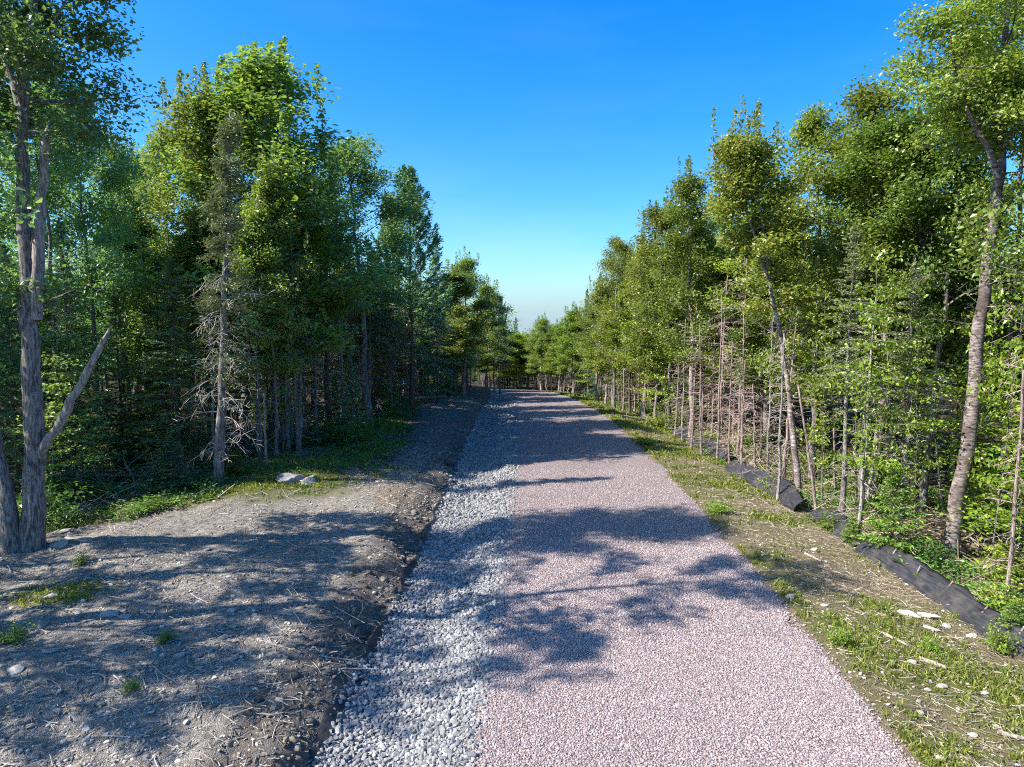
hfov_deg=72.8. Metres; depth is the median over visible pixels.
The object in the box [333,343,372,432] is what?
young fir
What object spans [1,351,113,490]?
sapling tree
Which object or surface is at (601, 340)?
birch tree
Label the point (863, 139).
birch tree
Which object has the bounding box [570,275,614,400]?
aspen tree
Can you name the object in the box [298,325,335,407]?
birch tree
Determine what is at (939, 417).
fir tree
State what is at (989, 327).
sapling tree
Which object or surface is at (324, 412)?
dead tree
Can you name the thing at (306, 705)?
soil clods
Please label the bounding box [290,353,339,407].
fir tree
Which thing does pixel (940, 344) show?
maple tree
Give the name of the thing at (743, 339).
dead tree
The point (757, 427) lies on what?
bush
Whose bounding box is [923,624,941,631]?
stone
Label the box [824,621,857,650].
weed clump
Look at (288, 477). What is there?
boulder
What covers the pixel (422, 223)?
pine tree
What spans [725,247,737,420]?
spruce tree
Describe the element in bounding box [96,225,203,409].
maple tree
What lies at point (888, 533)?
bush
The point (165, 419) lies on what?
young fir
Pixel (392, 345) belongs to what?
spruce tree
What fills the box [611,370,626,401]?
dead tree
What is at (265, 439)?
dead pole
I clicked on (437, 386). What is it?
fir tree
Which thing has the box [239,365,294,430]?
young fir
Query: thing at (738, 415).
dead tree
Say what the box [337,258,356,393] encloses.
birch tree
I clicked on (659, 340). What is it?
birch tree
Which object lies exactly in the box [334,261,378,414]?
spruce tree
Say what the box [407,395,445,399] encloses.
fallen log
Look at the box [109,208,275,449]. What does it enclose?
birch tree
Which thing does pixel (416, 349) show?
birch tree
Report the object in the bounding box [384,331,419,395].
fir tree
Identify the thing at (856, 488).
dead pole
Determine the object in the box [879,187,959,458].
aspen tree
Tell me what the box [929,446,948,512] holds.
dead pole
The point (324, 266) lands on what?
birch tree
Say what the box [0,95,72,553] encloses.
curved tree
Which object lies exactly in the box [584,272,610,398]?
fir tree
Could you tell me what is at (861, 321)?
aspen tree
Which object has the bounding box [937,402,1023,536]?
sapling tree
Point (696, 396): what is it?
dead tree
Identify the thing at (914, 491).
sapling tree
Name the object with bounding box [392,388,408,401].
bush
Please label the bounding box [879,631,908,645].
fallen branch
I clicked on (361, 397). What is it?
birch tree
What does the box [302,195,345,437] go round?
spruce tree
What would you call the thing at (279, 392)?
sapling tree
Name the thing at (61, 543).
stone
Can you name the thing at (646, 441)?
weed clump
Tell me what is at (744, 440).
bush
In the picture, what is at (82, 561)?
weed clump
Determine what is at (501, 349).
birch tree
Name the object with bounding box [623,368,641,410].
dead tree
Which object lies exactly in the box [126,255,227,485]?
fir tree
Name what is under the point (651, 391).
birch tree
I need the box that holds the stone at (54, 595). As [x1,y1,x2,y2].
[44,593,57,598]
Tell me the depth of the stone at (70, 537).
16.19 m
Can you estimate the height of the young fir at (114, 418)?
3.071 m
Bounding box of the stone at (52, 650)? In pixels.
[41,648,60,652]
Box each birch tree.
[2,285,99,456]
[67,184,161,438]
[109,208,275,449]
[212,180,300,459]
[214,138,324,457]
[259,170,333,423]
[259,180,357,444]
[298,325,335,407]
[317,302,385,408]
[320,237,360,410]
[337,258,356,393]
[339,293,398,404]
[371,298,393,400]
[382,318,432,390]
[407,302,442,395]
[418,324,477,379]
[424,322,452,392]
[441,353,475,372]
[459,335,477,365]
[467,274,518,393]
[475,320,517,392]
[501,331,524,388]
[508,331,539,389]
[523,331,543,389]
[527,331,556,389]
[534,326,559,390]
[541,325,568,391]
[546,302,583,393]
[547,318,566,390]
[551,327,577,391]
[554,336,578,391]
[558,329,580,378]
[568,339,589,390]
[575,303,607,375]
[581,293,626,404]
[594,281,619,398]
[598,267,644,412]
[617,259,673,416]
[620,262,687,421]
[631,264,682,386]
[631,345,664,407]
[654,211,734,414]
[692,246,766,439]
[695,95,827,496]
[717,249,805,464]
[733,253,755,425]
[733,258,781,385]
[735,202,807,420]
[755,257,760,416]
[766,259,810,371]
[781,264,807,423]
[785,312,828,422]
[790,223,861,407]
[802,112,997,503]
[824,99,1005,503]
[826,113,936,433]
[895,149,1023,477]
[926,258,1022,393]
[929,164,1020,401]
[1002,299,1023,399]
[1009,251,1023,346]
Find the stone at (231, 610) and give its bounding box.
[226,607,235,612]
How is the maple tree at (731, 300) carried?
on the ground at (226, 543)
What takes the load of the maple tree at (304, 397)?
on the ground at (226, 543)
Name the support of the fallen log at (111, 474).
on the ground at (226, 543)
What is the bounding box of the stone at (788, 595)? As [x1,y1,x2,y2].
[786,593,794,598]
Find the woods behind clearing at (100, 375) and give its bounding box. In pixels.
[0,241,318,402]
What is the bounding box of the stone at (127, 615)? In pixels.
[118,614,131,618]
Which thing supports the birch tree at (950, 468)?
on the ground at (226, 543)
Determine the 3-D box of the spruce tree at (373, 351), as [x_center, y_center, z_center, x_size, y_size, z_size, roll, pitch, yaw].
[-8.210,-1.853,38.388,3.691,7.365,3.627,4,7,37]
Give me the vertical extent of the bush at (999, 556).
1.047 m
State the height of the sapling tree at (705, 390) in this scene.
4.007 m
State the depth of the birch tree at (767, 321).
35.07 m
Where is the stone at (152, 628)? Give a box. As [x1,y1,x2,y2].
[147,626,157,630]
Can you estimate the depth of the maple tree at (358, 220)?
31.35 m
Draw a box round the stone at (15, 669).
[7,664,24,675]
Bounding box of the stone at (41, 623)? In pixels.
[35,620,48,627]
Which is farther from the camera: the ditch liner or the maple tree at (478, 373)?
the maple tree at (478, 373)
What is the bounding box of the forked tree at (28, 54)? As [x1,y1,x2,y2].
[0,0,173,552]
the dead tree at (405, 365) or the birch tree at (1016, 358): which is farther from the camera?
the dead tree at (405, 365)
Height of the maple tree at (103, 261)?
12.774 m
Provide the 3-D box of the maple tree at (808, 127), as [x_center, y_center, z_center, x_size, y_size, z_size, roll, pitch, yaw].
[11.639,-3.153,26.236,5.570,14.521,5.630,-3,6,-25]
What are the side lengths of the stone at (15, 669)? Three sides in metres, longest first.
0.304 x 0.233 x 0.075 m
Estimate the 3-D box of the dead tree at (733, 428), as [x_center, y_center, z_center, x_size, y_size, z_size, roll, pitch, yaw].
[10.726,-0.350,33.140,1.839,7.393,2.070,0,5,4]
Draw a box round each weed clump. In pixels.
[0,619,36,644]
[20,477,130,506]
[66,550,94,565]
[111,491,191,515]
[115,675,144,694]
[153,627,178,644]
[628,434,657,445]
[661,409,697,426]
[686,427,716,441]
[700,499,740,514]
[757,473,797,490]
[799,509,857,532]
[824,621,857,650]
[917,634,952,655]
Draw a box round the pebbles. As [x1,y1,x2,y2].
[0,443,1023,766]
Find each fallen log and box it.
[48,471,151,477]
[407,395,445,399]
[622,413,646,420]
[961,543,1021,548]
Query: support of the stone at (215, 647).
on the ground at (226, 543)
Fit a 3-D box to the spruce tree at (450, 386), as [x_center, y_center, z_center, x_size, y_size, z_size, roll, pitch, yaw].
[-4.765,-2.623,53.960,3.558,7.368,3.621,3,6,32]
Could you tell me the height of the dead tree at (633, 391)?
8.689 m
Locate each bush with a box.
[15,471,92,531]
[16,483,56,519]
[20,472,77,504]
[92,426,159,466]
[231,429,255,442]
[281,414,364,447]
[307,398,322,411]
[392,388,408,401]
[408,379,427,395]
[634,404,675,427]
[636,401,664,415]
[650,396,687,415]
[714,421,731,432]
[721,426,771,447]
[743,423,776,452]
[745,419,774,440]
[778,440,840,470]
[847,456,885,487]
[860,474,891,502]
[876,529,919,553]
[878,462,918,490]
[909,534,958,573]
[959,534,1023,581]
[967,567,1023,612]
[972,620,1020,655]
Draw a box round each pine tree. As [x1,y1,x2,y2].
[360,163,457,411]
[365,191,427,397]
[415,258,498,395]
[490,295,512,393]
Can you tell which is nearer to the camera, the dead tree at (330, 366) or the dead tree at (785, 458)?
the dead tree at (785, 458)
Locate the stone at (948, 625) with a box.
[942,623,951,628]
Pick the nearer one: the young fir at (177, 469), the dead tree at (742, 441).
the young fir at (177, 469)
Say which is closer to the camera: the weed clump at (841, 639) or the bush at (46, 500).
the weed clump at (841, 639)
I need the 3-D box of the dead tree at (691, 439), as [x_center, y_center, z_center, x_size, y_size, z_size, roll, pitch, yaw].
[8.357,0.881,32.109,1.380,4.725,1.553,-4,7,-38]
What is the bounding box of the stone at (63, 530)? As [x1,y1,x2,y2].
[51,528,72,533]
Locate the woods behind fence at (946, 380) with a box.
[652,181,1023,420]
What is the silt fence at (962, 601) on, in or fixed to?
on the ground at (226, 543)
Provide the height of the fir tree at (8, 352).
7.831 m
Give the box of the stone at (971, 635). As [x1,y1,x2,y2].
[965,633,977,637]
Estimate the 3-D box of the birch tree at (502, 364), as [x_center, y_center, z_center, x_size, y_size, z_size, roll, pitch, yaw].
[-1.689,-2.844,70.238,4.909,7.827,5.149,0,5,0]
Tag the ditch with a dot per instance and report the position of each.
(353, 674)
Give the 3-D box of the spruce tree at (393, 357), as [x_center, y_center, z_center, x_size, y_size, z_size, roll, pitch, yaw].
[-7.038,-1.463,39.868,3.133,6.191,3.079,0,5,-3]
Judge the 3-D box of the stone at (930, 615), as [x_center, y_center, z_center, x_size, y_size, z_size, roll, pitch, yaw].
[8.481,4.716,14.080,0.465,0.109,0.178,-2,-12,43]
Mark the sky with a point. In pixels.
(539, 131)
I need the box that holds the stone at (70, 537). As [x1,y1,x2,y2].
[65,535,83,539]
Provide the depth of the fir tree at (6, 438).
21.21 m
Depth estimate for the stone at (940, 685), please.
11.08 m
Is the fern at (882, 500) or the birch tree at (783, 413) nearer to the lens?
the fern at (882, 500)
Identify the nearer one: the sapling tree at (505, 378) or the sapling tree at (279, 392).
the sapling tree at (279, 392)
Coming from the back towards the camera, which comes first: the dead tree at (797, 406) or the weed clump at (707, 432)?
the weed clump at (707, 432)
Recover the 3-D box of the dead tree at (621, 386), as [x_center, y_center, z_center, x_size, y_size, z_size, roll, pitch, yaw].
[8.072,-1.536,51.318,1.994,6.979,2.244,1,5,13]
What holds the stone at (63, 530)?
on the ground at (226, 543)
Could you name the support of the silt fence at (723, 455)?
on the ground at (226, 543)
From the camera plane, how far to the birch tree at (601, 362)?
51.61 m
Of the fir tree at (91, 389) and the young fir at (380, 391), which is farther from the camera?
the young fir at (380, 391)
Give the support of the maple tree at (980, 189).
on the ground at (226, 543)
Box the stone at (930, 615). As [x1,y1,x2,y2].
[917,612,942,618]
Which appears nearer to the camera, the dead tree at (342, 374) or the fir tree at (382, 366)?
the dead tree at (342, 374)
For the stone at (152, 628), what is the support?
on the ground at (226, 543)
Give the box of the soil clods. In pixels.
[145,431,466,766]
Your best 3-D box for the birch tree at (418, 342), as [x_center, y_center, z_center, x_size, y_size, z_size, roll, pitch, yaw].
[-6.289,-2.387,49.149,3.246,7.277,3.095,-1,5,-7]
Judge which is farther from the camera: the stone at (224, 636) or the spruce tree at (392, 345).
the spruce tree at (392, 345)
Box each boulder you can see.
[275,472,306,483]
[299,475,316,484]
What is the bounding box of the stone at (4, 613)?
[0,610,11,616]
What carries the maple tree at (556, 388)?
on the ground at (226, 543)
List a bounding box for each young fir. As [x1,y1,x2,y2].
[49,387,91,444]
[78,394,137,473]
[112,367,175,468]
[128,435,208,497]
[131,390,212,474]
[167,414,205,467]
[189,370,254,450]
[189,421,211,459]
[224,446,253,477]
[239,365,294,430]
[322,371,346,428]
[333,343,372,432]
[360,361,402,417]
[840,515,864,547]
[843,462,944,555]
[969,456,1023,519]
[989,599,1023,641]
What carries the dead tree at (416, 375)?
on the ground at (226, 543)
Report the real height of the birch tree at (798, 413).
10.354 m
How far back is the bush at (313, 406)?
39.30 m
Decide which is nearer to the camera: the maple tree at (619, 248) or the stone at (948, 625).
the stone at (948, 625)
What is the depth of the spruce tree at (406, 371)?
45.02 m
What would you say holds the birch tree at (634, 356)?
on the ground at (226, 543)
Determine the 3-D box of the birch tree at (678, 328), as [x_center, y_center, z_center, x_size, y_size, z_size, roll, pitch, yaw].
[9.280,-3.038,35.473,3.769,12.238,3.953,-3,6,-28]
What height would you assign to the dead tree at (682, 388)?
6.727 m
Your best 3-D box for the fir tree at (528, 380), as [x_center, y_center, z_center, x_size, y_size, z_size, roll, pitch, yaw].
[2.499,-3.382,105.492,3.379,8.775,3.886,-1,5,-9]
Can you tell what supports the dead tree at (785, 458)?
on the ground at (226, 543)
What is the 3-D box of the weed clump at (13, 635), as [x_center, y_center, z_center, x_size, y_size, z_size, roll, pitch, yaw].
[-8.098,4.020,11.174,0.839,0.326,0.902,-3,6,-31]
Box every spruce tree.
[163,289,202,417]
[171,110,271,485]
[258,218,325,450]
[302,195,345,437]
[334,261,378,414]
[336,290,396,405]
[342,235,399,415]
[357,239,408,409]
[371,307,415,410]
[386,310,428,403]
[393,312,421,395]
[442,306,472,395]
[459,347,478,389]
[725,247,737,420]
[803,218,889,513]
[830,379,874,434]
[869,254,955,544]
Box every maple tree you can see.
[0,0,42,227]
[0,10,145,399]
[0,81,143,479]
[0,308,20,387]
[1,78,153,450]
[43,284,129,407]
[60,130,162,437]
[72,305,181,409]
[92,35,411,441]
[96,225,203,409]
[107,60,305,436]
[122,121,193,433]
[133,105,343,425]
[183,258,249,410]
[229,261,342,436]
[290,171,388,423]
[302,262,355,418]
[312,132,437,421]
[401,288,444,383]
[472,332,520,388]
[474,336,527,388]
[476,316,495,387]
[495,333,537,388]
[542,323,563,389]
[573,234,637,407]
[610,250,633,390]
[616,186,711,422]
[672,196,755,428]
[677,247,726,413]
[696,179,833,450]
[720,241,789,426]
[745,99,886,479]
[769,74,1000,494]
[823,222,852,414]
[859,20,1023,512]
[933,0,1023,507]
[946,63,1023,398]
[988,260,1023,358]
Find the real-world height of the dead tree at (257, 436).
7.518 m
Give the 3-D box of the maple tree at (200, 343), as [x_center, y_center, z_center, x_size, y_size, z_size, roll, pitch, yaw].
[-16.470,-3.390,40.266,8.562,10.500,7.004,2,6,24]
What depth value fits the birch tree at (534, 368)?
94.76 m
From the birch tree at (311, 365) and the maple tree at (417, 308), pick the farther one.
the maple tree at (417, 308)
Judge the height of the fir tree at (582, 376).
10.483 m
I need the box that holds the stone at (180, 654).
[174,652,184,657]
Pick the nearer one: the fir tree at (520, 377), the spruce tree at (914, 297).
the spruce tree at (914, 297)
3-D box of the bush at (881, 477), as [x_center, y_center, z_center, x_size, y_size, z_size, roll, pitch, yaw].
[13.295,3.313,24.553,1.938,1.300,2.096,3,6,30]
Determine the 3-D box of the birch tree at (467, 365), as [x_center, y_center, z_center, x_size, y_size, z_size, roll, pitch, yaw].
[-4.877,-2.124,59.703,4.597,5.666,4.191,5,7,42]
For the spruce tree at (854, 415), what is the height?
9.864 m
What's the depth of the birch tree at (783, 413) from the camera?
41.71 m
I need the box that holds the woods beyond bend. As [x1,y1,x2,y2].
[103,303,637,383]
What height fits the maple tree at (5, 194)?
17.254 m
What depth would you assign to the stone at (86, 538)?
15.85 m
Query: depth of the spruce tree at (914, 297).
18.72 m
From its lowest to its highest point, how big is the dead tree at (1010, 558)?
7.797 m
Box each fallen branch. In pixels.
[804,552,821,561]
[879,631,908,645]
[918,656,946,668]
[997,729,1023,740]
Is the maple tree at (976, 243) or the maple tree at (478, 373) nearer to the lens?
the maple tree at (976, 243)
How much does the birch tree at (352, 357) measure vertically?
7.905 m
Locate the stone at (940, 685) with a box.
[936,683,947,687]
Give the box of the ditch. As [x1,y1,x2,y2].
[322,390,518,766]
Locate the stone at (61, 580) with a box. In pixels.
[52,579,65,584]
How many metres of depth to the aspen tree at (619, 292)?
61.16 m
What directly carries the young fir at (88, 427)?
on the ground at (226, 543)
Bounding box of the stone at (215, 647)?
[211,645,218,649]
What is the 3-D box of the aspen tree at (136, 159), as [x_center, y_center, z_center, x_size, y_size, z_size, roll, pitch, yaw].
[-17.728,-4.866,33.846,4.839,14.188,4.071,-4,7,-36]
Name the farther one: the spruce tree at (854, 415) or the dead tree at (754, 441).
the spruce tree at (854, 415)
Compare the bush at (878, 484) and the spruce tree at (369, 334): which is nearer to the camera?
the bush at (878, 484)
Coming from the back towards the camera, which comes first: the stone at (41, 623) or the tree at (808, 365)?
the tree at (808, 365)
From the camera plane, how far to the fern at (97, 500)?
20.08 m
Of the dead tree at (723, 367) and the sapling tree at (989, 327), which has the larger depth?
the dead tree at (723, 367)
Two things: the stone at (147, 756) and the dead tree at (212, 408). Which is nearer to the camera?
the stone at (147, 756)
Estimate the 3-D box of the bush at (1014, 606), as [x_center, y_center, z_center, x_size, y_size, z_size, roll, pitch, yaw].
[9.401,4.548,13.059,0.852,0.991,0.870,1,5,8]
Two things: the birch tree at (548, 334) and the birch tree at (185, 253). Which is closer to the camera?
the birch tree at (185, 253)
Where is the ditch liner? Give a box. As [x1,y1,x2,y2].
[307,451,464,766]
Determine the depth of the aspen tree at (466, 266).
53.29 m
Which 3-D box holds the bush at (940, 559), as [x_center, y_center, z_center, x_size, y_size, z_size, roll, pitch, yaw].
[10.324,4.232,17.208,1.338,0.875,1.237,1,5,13]
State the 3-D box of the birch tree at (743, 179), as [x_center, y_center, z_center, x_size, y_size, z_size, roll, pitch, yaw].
[8.461,-2.693,23.815,4.699,13.991,4.104,0,5,0]
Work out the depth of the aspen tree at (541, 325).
87.72 m
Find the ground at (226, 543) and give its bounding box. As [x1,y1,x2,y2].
[0,365,1023,766]
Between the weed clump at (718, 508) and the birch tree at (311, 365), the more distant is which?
the birch tree at (311, 365)
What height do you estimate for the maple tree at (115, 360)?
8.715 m
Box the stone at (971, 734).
[968,732,977,737]
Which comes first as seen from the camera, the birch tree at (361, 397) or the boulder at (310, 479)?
the boulder at (310, 479)
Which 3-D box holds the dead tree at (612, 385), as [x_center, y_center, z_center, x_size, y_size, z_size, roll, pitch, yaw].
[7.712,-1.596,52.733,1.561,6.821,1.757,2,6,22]
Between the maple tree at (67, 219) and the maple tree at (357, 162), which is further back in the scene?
the maple tree at (357, 162)
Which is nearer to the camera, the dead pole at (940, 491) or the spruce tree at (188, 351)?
the dead pole at (940, 491)
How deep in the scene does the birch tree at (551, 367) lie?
75.32 m
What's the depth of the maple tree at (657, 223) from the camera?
38.66 m
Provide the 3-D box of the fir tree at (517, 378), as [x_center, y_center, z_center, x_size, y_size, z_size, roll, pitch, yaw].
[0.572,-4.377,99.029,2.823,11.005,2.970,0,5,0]
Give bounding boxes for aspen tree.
[104,130,178,420]
[438,247,497,395]
[521,313,551,389]
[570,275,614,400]
[598,227,672,417]
[618,248,643,396]
[624,155,741,436]
[790,175,965,466]
[864,0,1023,562]
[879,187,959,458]
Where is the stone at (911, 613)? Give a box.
[894,610,920,617]
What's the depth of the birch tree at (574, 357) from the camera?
68.78 m
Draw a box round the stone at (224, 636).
[218,634,228,639]
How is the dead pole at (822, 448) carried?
on the ground at (226, 543)
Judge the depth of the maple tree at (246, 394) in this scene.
30.85 m
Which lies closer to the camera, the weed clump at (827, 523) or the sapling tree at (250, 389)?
the weed clump at (827, 523)
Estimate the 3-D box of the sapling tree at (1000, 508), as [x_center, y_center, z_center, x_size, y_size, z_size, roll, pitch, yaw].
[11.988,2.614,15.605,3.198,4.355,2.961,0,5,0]
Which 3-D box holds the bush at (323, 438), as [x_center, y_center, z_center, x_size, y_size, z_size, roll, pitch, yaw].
[-7.533,1.923,29.193,3.481,1.303,3.743,1,5,9]
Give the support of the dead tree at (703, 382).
on the ground at (226, 543)
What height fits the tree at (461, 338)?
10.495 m
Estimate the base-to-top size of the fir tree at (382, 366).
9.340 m
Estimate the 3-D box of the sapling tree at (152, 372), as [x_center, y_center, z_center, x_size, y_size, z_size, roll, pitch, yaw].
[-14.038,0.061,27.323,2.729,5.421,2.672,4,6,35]
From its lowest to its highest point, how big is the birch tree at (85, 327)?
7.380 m
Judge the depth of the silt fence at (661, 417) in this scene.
41.75 m
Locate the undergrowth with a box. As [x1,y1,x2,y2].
[14,384,1023,623]
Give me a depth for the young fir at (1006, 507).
21.85 m
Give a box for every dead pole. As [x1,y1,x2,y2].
[188,383,198,449]
[246,393,275,465]
[775,407,805,479]
[795,385,824,509]
[817,401,837,483]
[830,407,853,491]
[834,398,872,507]
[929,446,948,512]
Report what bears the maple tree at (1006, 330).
on the ground at (226, 543)
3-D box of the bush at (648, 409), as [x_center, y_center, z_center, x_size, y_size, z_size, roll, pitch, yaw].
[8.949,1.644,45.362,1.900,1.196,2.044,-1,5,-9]
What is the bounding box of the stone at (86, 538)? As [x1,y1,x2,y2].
[78,537,96,542]
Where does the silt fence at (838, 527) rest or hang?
on the ground at (226, 543)
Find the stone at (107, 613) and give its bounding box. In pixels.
[100,609,119,617]
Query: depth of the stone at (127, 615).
12.21 m
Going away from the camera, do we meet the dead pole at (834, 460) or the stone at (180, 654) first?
the stone at (180, 654)
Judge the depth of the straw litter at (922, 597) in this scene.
16.01 m
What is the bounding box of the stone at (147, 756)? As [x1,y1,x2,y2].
[142,754,150,758]
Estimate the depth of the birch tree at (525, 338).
92.55 m
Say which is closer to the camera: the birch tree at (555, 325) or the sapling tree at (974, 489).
the sapling tree at (974, 489)
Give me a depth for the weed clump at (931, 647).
12.32 m
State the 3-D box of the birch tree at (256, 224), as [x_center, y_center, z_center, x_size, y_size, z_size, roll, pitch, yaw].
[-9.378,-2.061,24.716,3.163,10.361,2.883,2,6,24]
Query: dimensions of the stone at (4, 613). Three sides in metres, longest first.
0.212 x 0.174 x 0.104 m
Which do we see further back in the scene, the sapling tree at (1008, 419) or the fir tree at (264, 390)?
the fir tree at (264, 390)
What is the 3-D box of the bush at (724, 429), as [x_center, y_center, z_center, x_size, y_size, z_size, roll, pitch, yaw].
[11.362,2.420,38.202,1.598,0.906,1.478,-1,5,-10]
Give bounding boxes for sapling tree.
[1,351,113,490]
[3,351,137,488]
[121,321,168,421]
[180,342,239,413]
[228,353,265,419]
[249,299,312,450]
[253,348,321,393]
[304,356,344,402]
[468,355,481,381]
[494,356,512,388]
[515,368,539,389]
[572,342,594,393]
[601,329,639,407]
[625,322,665,417]
[635,375,661,395]
[641,302,681,425]
[661,346,727,424]
[685,367,725,405]
[686,378,716,412]
[781,286,867,506]
[811,244,932,531]
[845,268,943,514]
[860,313,961,547]
[914,226,1023,541]
[918,358,1021,522]
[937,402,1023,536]
[939,397,1023,549]
[954,223,1023,561]
[957,426,1023,551]
[959,407,1023,548]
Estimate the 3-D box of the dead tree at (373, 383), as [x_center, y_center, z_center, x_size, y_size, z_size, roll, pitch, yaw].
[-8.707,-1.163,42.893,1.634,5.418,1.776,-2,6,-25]
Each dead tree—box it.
[185,273,244,461]
[232,269,281,452]
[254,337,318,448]
[292,276,337,421]
[305,270,342,422]
[317,275,345,414]
[317,303,371,415]
[320,285,358,412]
[343,298,379,410]
[371,362,383,401]
[395,329,423,394]
[402,309,432,396]
[564,326,578,392]
[594,342,608,399]
[603,347,619,404]
[610,305,632,410]
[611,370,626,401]
[612,349,627,405]
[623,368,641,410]
[626,366,639,406]
[643,379,665,411]
[663,306,687,415]
[664,360,689,437]
[670,319,695,440]
[671,320,687,409]
[673,308,687,414]
[680,324,720,454]
[682,322,720,434]
[682,353,711,449]
[684,314,711,422]
[695,324,714,429]
[697,275,740,443]
[700,322,728,438]
[703,296,738,461]
[710,313,738,434]
[713,301,757,456]
[714,342,743,462]
[716,299,751,446]
[721,258,761,456]
[728,362,763,465]
[731,384,771,473]
[746,311,789,471]
[748,337,807,498]
[759,307,828,478]
[770,320,808,458]
[823,297,911,530]
[976,274,1023,596]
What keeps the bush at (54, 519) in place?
on the ground at (226, 543)
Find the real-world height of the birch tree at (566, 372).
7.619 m
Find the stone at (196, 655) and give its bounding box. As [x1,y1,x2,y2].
[192,653,201,658]
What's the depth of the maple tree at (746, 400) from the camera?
39.91 m
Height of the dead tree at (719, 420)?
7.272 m
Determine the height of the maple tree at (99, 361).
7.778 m
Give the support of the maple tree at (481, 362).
on the ground at (226, 543)
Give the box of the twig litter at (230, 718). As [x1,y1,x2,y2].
[0,383,482,766]
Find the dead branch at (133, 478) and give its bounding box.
[122,457,136,483]
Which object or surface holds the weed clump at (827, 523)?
on the ground at (226, 543)
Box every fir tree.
[0,233,65,499]
[0,304,23,474]
[0,346,47,444]
[18,212,126,486]
[41,254,108,440]
[84,292,163,460]
[111,255,216,457]
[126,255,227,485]
[182,294,268,448]
[217,347,263,418]
[250,346,297,422]
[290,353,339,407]
[307,366,345,388]
[337,361,394,400]
[354,271,396,393]
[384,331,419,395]
[408,237,465,402]
[498,375,522,388]
[508,315,525,388]
[511,332,531,387]
[520,333,537,388]
[537,325,563,389]
[575,286,594,395]
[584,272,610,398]
[858,383,927,423]
[887,339,953,434]
[979,313,1023,465]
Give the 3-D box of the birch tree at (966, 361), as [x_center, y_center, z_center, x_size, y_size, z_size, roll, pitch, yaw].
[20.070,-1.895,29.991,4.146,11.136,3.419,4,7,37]
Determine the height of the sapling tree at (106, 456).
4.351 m
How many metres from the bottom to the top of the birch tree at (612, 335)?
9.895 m
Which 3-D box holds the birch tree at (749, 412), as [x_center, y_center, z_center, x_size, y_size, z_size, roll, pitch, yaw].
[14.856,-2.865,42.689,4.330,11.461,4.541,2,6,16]
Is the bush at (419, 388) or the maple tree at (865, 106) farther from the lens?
the bush at (419, 388)
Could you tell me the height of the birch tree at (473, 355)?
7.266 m
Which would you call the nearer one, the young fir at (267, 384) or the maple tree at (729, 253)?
the young fir at (267, 384)
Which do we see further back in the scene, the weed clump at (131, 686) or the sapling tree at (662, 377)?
the sapling tree at (662, 377)
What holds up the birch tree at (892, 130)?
on the ground at (226, 543)
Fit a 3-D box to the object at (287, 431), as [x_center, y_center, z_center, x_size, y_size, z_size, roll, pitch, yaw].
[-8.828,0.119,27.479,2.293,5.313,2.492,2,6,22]
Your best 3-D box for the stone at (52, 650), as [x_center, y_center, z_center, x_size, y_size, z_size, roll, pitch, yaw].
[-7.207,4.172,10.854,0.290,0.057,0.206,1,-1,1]
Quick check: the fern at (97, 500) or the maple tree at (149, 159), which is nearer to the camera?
the fern at (97, 500)
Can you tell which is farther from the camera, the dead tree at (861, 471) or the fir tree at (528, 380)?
the fir tree at (528, 380)
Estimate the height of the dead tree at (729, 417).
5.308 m
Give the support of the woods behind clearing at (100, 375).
on the ground at (226, 543)
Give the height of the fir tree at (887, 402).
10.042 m
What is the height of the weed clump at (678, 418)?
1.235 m
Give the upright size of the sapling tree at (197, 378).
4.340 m
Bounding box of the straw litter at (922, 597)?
[598,404,1023,766]
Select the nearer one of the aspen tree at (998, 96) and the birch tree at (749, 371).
the aspen tree at (998, 96)
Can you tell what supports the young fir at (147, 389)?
on the ground at (226, 543)
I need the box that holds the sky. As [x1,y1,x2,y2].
[0,0,1023,355]
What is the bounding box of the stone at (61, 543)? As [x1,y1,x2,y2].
[49,539,67,548]
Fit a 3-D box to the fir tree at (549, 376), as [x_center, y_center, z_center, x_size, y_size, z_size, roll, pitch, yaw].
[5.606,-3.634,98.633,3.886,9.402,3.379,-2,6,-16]
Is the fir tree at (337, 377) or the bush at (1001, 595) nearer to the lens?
the bush at (1001, 595)
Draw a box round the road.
[466,389,908,766]
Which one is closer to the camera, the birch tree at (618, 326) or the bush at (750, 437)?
the bush at (750, 437)
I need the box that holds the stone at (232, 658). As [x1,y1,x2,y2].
[228,656,237,660]
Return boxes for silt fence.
[650,410,672,428]
[671,426,731,461]
[723,460,806,510]
[805,509,867,546]
[853,540,1023,654]
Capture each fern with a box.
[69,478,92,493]
[78,479,114,504]
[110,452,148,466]
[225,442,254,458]
[661,421,679,430]
[864,485,912,512]
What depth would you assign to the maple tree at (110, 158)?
27.40 m
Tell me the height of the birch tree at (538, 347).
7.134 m
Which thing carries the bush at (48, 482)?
on the ground at (226, 543)
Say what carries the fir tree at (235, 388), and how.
on the ground at (226, 543)
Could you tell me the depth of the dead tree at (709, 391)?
37.90 m

